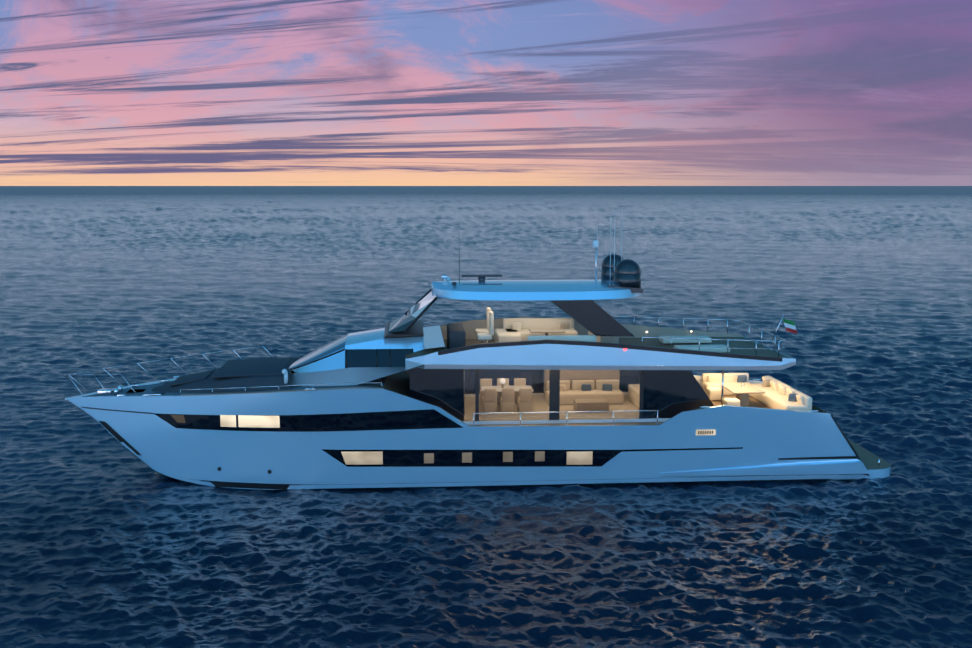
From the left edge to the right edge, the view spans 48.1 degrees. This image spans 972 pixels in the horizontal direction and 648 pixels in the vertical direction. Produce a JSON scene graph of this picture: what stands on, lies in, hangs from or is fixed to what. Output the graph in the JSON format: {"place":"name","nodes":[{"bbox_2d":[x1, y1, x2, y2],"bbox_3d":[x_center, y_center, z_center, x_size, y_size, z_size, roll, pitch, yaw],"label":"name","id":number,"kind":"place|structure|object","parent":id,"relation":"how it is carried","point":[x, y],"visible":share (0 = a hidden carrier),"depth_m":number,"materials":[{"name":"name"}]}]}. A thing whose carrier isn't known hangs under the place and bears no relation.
{"place":"outdoors","nodes":[
{"label":"outdoors","id":0,"kind":"place"},
{"bbox_2d":[0,186,971,647],"bbox_3d":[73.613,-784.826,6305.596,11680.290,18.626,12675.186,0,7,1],"label":"sea","id":1,"kind":"structure","parent":0,"point":[108,538],"depth_m":40.34,"materials":[{"name":"liquid"}]},
{"bbox_2d":[65,236,891,489],"bbox_3d":[-0.293,1.090,40.036,29.780,10.489,6.762,-1,7,-4],"label":"yacht","id":2,"kind":"object","parent":1,"relation":"on","point":[590,391],"visible":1,"depth_m":37.68,"materials":[{"name":"painted fiberglass"},{"name":"glass"},{"name":"metal"}]},
{"bbox_2d":[0,0,971,185],"label":"sky","id":3,"kind":"structure","parent":0,"point":[93,92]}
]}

